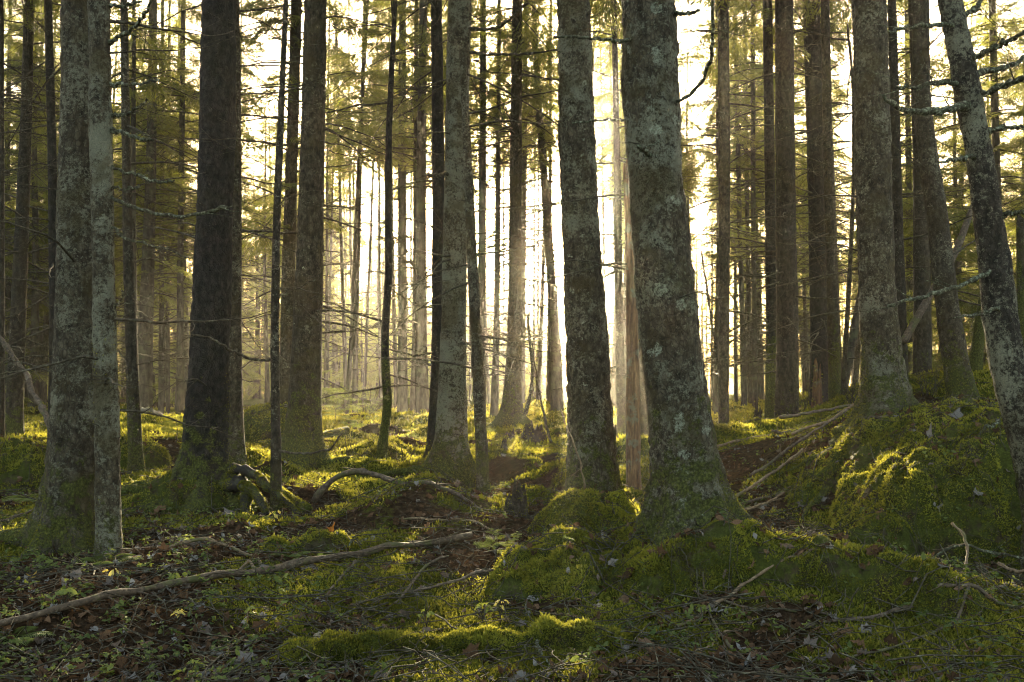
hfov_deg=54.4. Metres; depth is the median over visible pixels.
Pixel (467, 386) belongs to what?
young conifer
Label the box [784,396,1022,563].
mossy bank
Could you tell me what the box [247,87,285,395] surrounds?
background conifer
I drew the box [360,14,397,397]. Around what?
background conifer
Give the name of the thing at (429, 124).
background conifer
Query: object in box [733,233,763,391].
background conifer
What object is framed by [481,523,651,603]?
mossy boulder
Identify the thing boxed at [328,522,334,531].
fallen leaf
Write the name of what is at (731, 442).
brushwood
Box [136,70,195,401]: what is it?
background conifer
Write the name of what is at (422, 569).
dark branch
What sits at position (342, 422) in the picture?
fir seedling
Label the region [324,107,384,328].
background conifer
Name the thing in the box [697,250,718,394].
bare sapling
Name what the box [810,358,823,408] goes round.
snapped stump
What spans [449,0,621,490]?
lichen tree
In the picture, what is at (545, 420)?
curved sapling
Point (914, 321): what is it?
leaning log
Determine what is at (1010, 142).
background conifer
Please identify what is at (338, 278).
background conifer
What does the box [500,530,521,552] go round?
fir seedling
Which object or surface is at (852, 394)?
bare shrub
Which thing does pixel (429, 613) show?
sorrel plant
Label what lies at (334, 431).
fallen log
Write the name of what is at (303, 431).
mossy spruce
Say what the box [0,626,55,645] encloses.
fern
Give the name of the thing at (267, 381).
background conifer
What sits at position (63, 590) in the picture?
sorrel plant
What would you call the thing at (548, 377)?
background conifer
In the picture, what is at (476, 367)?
peeling dead tree
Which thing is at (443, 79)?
background conifer
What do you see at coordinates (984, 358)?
young conifer
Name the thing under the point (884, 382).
tree
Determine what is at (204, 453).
dark spruce
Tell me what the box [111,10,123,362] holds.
background conifer
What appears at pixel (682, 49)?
background conifer
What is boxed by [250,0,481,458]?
crooked tree
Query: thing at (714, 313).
background conifer
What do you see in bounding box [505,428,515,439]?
tiny stump
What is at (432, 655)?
twig litter
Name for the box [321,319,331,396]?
young conifer
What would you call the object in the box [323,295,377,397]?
young conifer
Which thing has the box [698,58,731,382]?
background conifer
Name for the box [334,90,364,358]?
background conifer
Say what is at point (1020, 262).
mossy snag
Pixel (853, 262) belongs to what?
background conifer
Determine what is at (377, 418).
fir seedling
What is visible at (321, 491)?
arched branch
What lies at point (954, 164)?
background conifer
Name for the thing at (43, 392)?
background conifer
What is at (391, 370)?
young conifer
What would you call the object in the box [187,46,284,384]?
background conifer
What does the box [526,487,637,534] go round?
moss hump
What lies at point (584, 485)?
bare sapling
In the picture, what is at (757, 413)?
dark stump
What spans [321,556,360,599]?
dark branch
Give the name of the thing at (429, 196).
background conifer
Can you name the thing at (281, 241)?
background conifer
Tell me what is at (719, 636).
pale twig
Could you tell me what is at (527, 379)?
young conifer
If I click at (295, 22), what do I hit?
hazy spruce
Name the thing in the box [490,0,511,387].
background conifer
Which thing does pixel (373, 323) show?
young conifer
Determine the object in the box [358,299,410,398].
young conifer
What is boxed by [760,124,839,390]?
background conifer
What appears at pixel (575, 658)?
sorrel plant
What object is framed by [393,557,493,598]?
dark branch
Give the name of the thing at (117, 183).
background conifer
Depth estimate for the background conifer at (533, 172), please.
42.08 m
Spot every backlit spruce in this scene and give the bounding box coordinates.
[403,0,557,409]
[418,0,563,416]
[476,2,562,404]
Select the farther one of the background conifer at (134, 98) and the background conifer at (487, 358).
the background conifer at (487, 358)
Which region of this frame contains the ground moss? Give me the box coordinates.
[0,363,1023,681]
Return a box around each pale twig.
[677,629,742,660]
[934,533,1023,559]
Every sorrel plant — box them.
[36,553,57,573]
[51,584,77,602]
[168,572,187,586]
[186,657,208,669]
[264,572,287,585]
[418,608,434,626]
[474,602,493,620]
[494,599,508,621]
[564,655,587,667]
[688,604,710,615]
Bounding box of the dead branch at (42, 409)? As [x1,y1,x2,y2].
[0,335,48,431]
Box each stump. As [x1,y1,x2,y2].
[501,436,508,450]
[502,477,528,520]
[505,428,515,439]
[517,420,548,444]
[752,396,762,417]
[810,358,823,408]
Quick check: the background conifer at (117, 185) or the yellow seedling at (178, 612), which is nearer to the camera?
the yellow seedling at (178, 612)
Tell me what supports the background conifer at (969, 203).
on the forest floor
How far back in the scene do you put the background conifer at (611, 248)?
45.91 m
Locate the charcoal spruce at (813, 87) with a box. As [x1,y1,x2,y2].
[731,0,911,407]
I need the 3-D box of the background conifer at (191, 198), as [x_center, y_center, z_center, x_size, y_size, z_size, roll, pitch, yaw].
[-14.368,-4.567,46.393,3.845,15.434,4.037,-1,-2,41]
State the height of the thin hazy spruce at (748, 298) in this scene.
15.935 m
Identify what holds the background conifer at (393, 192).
on the forest floor
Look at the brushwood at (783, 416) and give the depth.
13.45 m
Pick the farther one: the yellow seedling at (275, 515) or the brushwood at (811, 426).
the brushwood at (811, 426)
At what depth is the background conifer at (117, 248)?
34.08 m
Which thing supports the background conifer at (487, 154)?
on the forest floor
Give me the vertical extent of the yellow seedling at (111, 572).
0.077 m
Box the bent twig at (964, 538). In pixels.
[933,522,968,572]
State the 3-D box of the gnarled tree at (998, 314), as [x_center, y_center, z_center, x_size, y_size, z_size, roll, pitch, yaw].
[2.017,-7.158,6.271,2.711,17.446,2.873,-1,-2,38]
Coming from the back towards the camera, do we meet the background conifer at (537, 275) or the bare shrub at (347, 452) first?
the background conifer at (537, 275)
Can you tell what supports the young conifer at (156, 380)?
on the forest floor
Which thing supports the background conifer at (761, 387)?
on the forest floor
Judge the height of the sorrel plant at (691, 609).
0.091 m
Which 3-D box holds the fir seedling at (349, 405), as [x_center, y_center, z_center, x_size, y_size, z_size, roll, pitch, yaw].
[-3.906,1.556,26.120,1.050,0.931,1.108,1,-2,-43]
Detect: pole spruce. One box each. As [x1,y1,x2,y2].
[0,0,183,436]
[327,0,466,411]
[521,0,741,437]
[549,0,718,435]
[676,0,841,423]
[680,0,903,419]
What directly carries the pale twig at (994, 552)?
on the forest floor
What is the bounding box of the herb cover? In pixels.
[0,399,1023,681]
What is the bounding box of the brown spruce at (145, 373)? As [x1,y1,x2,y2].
[112,0,200,407]
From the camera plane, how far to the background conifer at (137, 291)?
44.68 m
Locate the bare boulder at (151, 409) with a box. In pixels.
[125,407,162,416]
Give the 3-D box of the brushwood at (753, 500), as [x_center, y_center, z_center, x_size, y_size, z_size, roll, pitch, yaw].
[2.140,1.416,8.793,0.868,0.289,0.440,0,-2,-17]
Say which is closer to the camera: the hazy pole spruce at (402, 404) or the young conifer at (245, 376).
the hazy pole spruce at (402, 404)
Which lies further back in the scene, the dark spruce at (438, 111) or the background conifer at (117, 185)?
the background conifer at (117, 185)
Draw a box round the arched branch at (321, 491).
[312,468,488,513]
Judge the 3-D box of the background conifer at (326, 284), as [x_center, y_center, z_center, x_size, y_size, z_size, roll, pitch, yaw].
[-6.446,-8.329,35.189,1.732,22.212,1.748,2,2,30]
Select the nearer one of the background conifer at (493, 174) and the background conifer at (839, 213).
the background conifer at (839, 213)
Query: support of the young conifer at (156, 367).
on the forest floor
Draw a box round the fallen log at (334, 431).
[252,426,349,446]
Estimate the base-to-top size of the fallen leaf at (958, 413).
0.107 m
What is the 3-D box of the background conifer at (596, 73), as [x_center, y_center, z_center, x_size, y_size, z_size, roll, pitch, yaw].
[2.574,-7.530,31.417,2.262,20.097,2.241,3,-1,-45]
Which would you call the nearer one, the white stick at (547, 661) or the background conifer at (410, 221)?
the white stick at (547, 661)
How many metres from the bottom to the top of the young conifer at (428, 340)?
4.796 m
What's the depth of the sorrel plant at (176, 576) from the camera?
5.28 m
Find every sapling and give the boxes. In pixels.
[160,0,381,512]
[523,315,540,414]
[526,342,551,442]
[561,411,585,488]
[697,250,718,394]
[739,23,975,395]
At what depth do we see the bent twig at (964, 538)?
5.80 m
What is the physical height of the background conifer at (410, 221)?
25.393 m
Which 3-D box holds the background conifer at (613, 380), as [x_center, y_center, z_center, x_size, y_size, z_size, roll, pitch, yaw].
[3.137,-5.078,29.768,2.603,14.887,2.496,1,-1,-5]
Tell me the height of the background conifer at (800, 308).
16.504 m
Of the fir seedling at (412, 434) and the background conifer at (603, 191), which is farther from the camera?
the background conifer at (603, 191)
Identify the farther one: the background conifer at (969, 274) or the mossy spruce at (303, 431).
the background conifer at (969, 274)
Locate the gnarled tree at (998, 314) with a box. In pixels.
[858,0,1023,581]
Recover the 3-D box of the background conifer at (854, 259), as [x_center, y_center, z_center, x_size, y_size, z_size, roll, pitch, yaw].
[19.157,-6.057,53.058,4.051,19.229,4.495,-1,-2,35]
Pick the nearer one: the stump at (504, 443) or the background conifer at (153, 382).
the stump at (504, 443)
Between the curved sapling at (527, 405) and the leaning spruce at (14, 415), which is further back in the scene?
the curved sapling at (527, 405)
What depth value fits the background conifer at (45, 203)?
30.79 m
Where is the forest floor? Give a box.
[0,368,1023,681]
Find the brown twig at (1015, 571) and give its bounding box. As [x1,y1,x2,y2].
[997,562,1023,573]
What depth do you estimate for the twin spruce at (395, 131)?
25.93 m
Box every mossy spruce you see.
[161,0,437,470]
[741,0,914,400]
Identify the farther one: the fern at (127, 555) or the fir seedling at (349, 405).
the fir seedling at (349, 405)
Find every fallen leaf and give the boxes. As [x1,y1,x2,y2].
[68,567,81,578]
[100,574,114,586]
[153,505,165,512]
[223,507,234,514]
[233,650,255,664]
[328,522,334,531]
[462,642,479,660]
[608,558,617,566]
[618,645,629,652]
[637,637,653,651]
[644,646,665,655]
[803,634,818,648]
[850,639,864,649]
[858,622,871,633]
[926,424,933,438]
[949,408,963,418]
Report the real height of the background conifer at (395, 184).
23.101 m
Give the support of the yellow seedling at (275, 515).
on the forest floor
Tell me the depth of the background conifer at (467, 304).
50.33 m
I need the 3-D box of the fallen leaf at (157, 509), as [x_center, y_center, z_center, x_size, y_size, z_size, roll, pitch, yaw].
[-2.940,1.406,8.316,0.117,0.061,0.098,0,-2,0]
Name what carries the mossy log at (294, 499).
on the forest floor
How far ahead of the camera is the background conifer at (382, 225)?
58.84 m
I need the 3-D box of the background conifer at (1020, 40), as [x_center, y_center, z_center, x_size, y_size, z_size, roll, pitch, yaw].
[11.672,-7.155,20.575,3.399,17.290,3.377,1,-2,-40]
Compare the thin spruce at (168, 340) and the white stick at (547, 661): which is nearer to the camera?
the white stick at (547, 661)
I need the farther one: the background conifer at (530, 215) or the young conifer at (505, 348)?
the young conifer at (505, 348)
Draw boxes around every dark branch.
[0,503,33,521]
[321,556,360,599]
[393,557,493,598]
[394,532,459,603]
[671,572,777,681]
[693,581,849,615]
[791,551,1023,634]
[853,546,1023,656]
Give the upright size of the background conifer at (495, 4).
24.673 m
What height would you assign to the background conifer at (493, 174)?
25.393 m
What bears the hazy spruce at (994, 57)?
on the forest floor
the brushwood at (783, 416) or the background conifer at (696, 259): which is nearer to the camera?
the brushwood at (783, 416)
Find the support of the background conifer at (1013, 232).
on the forest floor
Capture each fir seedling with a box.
[157,411,182,442]
[321,365,351,402]
[322,398,349,420]
[339,412,363,427]
[344,387,382,413]
[365,408,381,422]
[401,427,421,438]
[472,528,506,566]
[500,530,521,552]
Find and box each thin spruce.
[110,0,259,414]
[112,0,201,413]
[113,1,199,413]
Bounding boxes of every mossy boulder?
[0,434,46,492]
[120,433,172,468]
[244,401,287,442]
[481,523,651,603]
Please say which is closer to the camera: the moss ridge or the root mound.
the moss ridge
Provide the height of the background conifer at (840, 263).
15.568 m
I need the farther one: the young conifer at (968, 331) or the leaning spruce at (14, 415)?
the young conifer at (968, 331)
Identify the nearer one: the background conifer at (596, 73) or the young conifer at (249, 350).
the background conifer at (596, 73)
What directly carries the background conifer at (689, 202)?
on the forest floor
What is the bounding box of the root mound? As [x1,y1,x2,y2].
[121,468,227,513]
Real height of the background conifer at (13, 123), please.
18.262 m
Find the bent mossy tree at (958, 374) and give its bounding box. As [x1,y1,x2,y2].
[824,0,1010,399]
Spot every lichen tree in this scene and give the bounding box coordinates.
[0,0,264,559]
[0,0,289,558]
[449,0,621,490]
[520,0,774,545]
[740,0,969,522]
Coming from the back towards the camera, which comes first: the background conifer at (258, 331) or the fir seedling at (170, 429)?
the background conifer at (258, 331)
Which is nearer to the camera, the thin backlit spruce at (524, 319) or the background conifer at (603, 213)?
the thin backlit spruce at (524, 319)
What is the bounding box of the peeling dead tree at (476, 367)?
[315,48,618,492]
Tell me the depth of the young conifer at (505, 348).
61.86 m
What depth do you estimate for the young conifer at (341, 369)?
49.30 m
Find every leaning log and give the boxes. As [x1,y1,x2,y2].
[841,285,858,388]
[901,204,971,343]
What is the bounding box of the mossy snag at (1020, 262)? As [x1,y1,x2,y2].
[1016,215,1023,345]
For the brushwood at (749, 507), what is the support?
on the forest floor
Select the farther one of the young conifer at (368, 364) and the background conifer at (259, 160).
the young conifer at (368, 364)
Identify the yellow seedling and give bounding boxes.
[102,568,120,576]
[170,609,186,622]
[268,510,280,523]
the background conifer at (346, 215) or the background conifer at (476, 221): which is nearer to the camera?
the background conifer at (346, 215)
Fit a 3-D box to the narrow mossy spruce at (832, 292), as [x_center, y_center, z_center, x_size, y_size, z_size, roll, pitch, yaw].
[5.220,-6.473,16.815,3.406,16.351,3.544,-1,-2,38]
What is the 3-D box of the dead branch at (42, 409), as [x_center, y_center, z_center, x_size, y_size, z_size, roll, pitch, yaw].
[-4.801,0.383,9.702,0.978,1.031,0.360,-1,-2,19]
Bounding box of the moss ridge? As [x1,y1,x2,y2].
[607,518,998,621]
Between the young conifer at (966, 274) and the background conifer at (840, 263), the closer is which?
the young conifer at (966, 274)
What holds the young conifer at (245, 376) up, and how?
on the forest floor
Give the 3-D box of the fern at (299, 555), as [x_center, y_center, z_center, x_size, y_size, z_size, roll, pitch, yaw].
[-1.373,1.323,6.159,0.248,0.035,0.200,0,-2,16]
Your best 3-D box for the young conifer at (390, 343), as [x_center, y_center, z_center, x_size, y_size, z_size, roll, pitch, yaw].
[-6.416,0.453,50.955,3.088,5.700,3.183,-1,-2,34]
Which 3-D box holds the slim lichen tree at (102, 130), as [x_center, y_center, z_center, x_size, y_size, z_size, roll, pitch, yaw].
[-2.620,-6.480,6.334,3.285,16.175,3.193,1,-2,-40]
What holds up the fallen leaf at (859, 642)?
on the forest floor
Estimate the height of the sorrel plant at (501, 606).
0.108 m
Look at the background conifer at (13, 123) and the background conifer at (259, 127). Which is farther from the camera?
the background conifer at (259, 127)
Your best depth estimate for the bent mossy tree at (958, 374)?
12.95 m
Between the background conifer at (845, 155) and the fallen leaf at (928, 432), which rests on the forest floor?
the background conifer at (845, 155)
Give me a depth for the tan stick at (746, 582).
5.01 m
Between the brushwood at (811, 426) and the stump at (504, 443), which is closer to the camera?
the brushwood at (811, 426)
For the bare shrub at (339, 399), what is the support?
on the forest floor
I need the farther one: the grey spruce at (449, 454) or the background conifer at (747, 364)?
the background conifer at (747, 364)
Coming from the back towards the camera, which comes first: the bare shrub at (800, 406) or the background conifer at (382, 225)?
the background conifer at (382, 225)
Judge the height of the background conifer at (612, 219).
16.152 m
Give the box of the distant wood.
[26,156,985,395]
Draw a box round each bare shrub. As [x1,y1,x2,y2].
[321,366,360,413]
[324,424,375,455]
[340,354,411,415]
[376,431,423,462]
[758,363,849,414]
[823,348,909,403]
[907,343,942,394]
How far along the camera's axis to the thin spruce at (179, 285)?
27.00 m
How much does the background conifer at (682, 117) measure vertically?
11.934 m
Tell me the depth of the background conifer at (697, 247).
64.72 m
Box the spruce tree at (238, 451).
[129,0,358,464]
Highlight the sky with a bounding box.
[4,0,1023,393]
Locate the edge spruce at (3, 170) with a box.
[0,0,141,438]
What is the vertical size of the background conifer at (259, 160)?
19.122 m
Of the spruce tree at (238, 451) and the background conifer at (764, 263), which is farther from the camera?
the background conifer at (764, 263)
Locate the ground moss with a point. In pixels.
(408, 421)
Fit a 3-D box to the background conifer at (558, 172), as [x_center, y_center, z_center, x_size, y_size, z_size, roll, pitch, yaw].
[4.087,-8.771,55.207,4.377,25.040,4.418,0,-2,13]
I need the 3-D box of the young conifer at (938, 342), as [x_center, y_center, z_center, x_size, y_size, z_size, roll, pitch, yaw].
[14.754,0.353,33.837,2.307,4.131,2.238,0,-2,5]
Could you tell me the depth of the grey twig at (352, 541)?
6.61 m
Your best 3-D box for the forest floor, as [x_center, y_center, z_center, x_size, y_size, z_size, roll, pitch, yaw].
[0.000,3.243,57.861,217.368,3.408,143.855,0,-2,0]
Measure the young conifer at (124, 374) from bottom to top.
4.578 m
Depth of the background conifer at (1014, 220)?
47.61 m
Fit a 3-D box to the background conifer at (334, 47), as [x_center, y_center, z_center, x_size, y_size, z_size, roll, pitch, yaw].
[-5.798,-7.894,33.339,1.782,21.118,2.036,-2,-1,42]
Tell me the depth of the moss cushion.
6.53 m
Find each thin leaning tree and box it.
[298,0,406,413]
[324,0,411,412]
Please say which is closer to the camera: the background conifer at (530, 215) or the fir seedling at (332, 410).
the fir seedling at (332, 410)
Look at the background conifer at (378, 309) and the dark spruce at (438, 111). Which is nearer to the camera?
the dark spruce at (438, 111)
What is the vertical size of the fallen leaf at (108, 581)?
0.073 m
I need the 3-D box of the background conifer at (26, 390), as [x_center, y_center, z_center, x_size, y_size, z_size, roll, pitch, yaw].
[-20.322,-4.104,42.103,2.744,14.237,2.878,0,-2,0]
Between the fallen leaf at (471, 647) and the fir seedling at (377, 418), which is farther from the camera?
the fir seedling at (377, 418)
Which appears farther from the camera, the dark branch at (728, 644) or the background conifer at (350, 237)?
the background conifer at (350, 237)
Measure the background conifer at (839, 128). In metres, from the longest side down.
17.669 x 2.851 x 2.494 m
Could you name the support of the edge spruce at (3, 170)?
on the forest floor
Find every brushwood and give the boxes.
[717,419,805,447]
[735,442,809,496]
[740,488,795,518]
[741,486,789,504]
[748,409,847,476]
[779,404,853,418]
[791,403,853,435]
[819,402,900,455]
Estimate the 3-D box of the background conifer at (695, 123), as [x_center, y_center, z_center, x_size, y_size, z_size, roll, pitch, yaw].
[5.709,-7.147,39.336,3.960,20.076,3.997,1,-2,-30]
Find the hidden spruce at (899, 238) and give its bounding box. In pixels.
[789,0,1023,379]
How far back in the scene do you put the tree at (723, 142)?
15.99 m
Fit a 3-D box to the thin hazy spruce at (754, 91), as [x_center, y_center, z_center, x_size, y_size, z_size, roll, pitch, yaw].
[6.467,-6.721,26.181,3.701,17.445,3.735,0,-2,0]
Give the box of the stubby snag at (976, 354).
[968,288,1016,371]
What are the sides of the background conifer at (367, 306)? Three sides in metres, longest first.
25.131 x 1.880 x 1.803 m
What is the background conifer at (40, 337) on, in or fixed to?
on the forest floor
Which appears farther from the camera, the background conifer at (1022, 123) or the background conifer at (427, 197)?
the background conifer at (427, 197)
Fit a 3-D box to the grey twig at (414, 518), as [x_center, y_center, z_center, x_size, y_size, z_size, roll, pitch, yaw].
[-0.478,1.310,7.238,1.056,0.249,0.329,-2,-2,45]
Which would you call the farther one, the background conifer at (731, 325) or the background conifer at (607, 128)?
the background conifer at (731, 325)
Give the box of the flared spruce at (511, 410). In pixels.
[414,0,602,427]
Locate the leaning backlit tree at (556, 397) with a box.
[486,0,613,411]
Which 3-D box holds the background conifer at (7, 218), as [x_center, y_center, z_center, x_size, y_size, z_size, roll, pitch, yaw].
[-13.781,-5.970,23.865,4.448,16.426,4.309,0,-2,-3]
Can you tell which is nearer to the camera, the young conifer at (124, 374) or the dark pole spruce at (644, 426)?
the dark pole spruce at (644, 426)
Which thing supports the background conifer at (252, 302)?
on the forest floor
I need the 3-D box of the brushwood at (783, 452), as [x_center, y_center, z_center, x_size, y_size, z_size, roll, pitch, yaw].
[2.810,1.003,9.950,1.285,0.640,0.218,1,-2,-27]
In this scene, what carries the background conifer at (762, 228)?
on the forest floor
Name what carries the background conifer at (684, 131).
on the forest floor
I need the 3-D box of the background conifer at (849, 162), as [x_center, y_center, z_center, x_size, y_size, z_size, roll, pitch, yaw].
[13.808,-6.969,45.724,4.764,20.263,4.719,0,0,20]
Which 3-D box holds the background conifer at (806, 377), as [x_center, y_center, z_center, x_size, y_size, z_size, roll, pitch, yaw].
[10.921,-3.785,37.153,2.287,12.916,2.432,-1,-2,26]
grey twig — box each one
[306,531,367,553]
[396,506,505,535]
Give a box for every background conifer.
[4,0,28,348]
[4,0,60,374]
[4,0,60,395]
[4,0,60,408]
[4,1,57,404]
[4,4,59,364]
[4,83,40,262]
[12,14,60,403]
[12,187,42,400]
[29,9,123,358]
[31,24,124,370]
[55,56,124,356]
[110,0,188,370]
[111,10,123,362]
[111,47,140,364]
[112,12,190,403]
[113,0,176,398]
[113,17,197,381]
[115,67,171,377]
[117,284,156,396]
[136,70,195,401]
[137,0,200,405]
[137,38,197,410]
[156,172,191,395]
[165,21,276,367]
[186,79,199,313]
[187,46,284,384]
[240,0,269,388]
[242,79,283,402]
[242,103,269,365]
[242,162,281,398]
[244,158,280,396]
[245,1,341,373]
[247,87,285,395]
[249,76,297,354]
[254,169,298,375]
[260,153,284,370]
[322,0,365,394]
[322,1,351,404]
[322,94,375,398]
[322,116,343,399]
[322,164,351,353]
[323,0,350,398]
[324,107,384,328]
[331,175,364,385]
[332,2,371,396]
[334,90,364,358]
[350,1,387,399]
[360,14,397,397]
[360,226,409,347]
[363,0,412,405]
[363,23,394,396]
[371,176,384,319]
[373,40,397,392]
[375,2,413,360]
[389,6,412,347]
[390,14,413,326]
[393,10,431,340]
[393,171,412,393]
[406,13,431,359]
[409,22,431,325]
[411,11,431,348]
[427,40,495,351]
[428,6,447,303]
[444,103,477,399]
[466,31,488,400]
[466,84,490,353]
[470,5,504,402]
[486,0,507,357]
[487,0,510,354]
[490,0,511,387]
[500,2,538,364]
[508,1,531,394]
[525,1,562,399]
[526,0,565,401]
[526,12,554,395]
[526,19,555,393]
[547,30,614,344]
[553,1,619,360]
[591,20,618,322]
[592,1,625,401]
[593,1,631,377]
[593,9,625,403]
[594,6,624,363]
[597,44,623,342]
[600,88,624,335]
[601,216,613,302]
[602,40,695,384]
[605,102,624,353]
[605,207,624,343]
[610,1,710,340]
[677,5,708,365]
[678,0,774,412]
[678,2,763,374]
[678,7,703,342]
[678,47,709,347]
[681,126,702,352]
[682,134,709,371]
[690,216,708,348]
[691,192,701,278]
[696,169,733,395]
[698,20,809,400]
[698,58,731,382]
[699,89,715,398]
[700,223,736,392]
[704,66,845,373]
[710,171,750,401]
[712,3,841,364]
[713,214,739,379]
[731,163,761,397]
[731,177,751,353]
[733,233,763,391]
[750,123,765,372]
[756,0,858,346]
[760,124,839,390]
[765,58,857,364]
[794,42,851,361]
[795,1,859,366]
[795,60,859,380]
[795,81,809,393]
[798,125,845,375]
[835,171,852,369]
[837,171,860,384]
[840,144,859,386]
[842,161,901,367]
[854,35,949,361]
[903,0,1021,356]
[930,1,984,354]
[933,133,976,350]
[941,10,1018,359]
[950,0,1023,363]
[962,5,1015,290]
[971,67,1023,355]
[984,5,1023,215]
[998,4,1023,227]
[999,0,1023,287]
[1004,13,1023,278]
[1004,110,1020,268]
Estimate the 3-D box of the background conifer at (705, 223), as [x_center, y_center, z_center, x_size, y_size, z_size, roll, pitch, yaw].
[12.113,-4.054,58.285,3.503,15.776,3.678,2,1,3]
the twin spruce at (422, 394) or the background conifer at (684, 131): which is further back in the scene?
the background conifer at (684, 131)
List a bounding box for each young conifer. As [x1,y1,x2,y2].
[5,250,47,403]
[118,308,173,399]
[153,312,189,399]
[153,331,175,397]
[155,288,189,399]
[242,250,263,399]
[242,293,264,395]
[242,300,252,386]
[242,311,279,398]
[321,289,366,397]
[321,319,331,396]
[322,301,378,396]
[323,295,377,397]
[332,300,378,399]
[338,301,378,396]
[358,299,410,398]
[359,273,376,395]
[360,286,391,394]
[370,302,410,396]
[378,297,429,399]
[390,308,431,396]
[407,301,431,391]
[428,303,472,397]
[428,319,472,387]
[466,298,504,399]
[467,293,505,388]
[472,279,506,396]
[472,301,505,397]
[486,278,506,390]
[525,316,545,399]
[526,293,566,397]
[851,14,1008,374]
[932,191,978,368]
[932,303,967,361]
[961,242,1015,364]
[962,291,984,354]
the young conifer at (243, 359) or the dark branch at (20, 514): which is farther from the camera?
the young conifer at (243, 359)
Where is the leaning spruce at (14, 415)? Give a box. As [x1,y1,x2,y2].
[4,0,143,435]
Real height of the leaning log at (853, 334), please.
2.579 m
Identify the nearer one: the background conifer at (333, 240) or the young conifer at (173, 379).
the young conifer at (173, 379)
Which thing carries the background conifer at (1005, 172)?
on the forest floor
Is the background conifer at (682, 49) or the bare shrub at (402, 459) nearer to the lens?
the bare shrub at (402, 459)
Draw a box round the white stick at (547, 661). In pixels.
[535,639,550,665]
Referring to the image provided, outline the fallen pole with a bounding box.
[0,529,472,626]
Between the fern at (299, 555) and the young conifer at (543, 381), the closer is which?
the fern at (299, 555)
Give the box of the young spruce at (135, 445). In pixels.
[13,0,249,474]
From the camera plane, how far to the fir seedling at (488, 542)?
6.07 m
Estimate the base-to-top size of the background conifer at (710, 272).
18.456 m
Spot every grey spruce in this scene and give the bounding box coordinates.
[350,0,620,487]
[683,0,858,417]
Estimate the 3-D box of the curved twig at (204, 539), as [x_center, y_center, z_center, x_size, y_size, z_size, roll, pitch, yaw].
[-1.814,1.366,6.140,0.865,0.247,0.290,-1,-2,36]
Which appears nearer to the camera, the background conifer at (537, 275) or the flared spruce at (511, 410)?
the flared spruce at (511, 410)
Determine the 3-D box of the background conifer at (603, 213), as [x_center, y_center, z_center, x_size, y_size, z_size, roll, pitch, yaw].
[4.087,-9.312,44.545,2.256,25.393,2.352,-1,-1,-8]
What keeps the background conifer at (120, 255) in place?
on the forest floor
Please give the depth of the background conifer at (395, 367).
34.47 m
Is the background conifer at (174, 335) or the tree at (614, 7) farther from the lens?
the background conifer at (174, 335)
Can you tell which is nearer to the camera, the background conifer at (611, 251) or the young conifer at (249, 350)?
the young conifer at (249, 350)
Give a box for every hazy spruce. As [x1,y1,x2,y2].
[189,0,391,403]
[681,11,809,402]
[682,0,809,405]
[691,0,809,407]
[841,0,973,372]
[901,0,1023,327]
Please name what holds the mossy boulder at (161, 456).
on the forest floor
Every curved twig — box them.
[156,537,261,566]
[239,545,263,569]
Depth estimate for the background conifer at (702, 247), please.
56.39 m
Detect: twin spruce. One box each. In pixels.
[340,0,478,411]
[344,0,495,412]
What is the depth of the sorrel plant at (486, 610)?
4.74 m
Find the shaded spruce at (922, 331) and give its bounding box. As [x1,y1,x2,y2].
[834,0,1023,375]
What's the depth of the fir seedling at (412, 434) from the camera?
17.96 m
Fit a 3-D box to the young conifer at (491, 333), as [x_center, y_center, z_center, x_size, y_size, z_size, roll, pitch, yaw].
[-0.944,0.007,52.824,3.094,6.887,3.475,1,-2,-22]
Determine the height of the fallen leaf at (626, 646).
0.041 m
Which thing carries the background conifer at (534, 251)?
on the forest floor
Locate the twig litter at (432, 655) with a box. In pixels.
[0,365,1023,681]
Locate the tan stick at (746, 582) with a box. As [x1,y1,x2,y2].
[674,548,813,627]
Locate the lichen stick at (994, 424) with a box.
[978,420,999,436]
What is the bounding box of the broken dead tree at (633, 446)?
[487,159,641,491]
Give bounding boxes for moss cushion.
[259,527,354,552]
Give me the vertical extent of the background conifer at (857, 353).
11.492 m
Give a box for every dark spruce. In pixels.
[25,0,286,517]
[328,0,542,457]
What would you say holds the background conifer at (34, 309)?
on the forest floor
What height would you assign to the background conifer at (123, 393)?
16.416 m
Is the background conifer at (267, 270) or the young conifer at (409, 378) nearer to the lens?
the young conifer at (409, 378)
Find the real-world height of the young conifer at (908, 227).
9.063 m
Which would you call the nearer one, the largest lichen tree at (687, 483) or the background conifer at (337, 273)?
the largest lichen tree at (687, 483)
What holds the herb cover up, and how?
on the forest floor
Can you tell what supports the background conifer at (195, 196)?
on the forest floor
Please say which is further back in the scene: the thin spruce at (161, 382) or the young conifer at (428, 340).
the young conifer at (428, 340)
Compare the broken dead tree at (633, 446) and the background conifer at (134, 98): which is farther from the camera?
the background conifer at (134, 98)
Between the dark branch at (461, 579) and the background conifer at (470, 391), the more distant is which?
the background conifer at (470, 391)
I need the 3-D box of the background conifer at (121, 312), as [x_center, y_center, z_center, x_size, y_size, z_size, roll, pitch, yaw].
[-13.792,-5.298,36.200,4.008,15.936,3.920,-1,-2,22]
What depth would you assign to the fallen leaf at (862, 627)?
4.44 m
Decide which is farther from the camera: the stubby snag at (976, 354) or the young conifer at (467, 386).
the young conifer at (467, 386)
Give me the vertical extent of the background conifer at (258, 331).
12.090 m
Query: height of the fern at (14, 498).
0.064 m
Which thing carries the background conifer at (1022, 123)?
on the forest floor
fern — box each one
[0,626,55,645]
[1,494,37,502]
[75,553,142,565]
[268,550,309,557]
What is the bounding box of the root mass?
[217,462,301,515]
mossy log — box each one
[228,612,641,672]
[282,486,312,512]

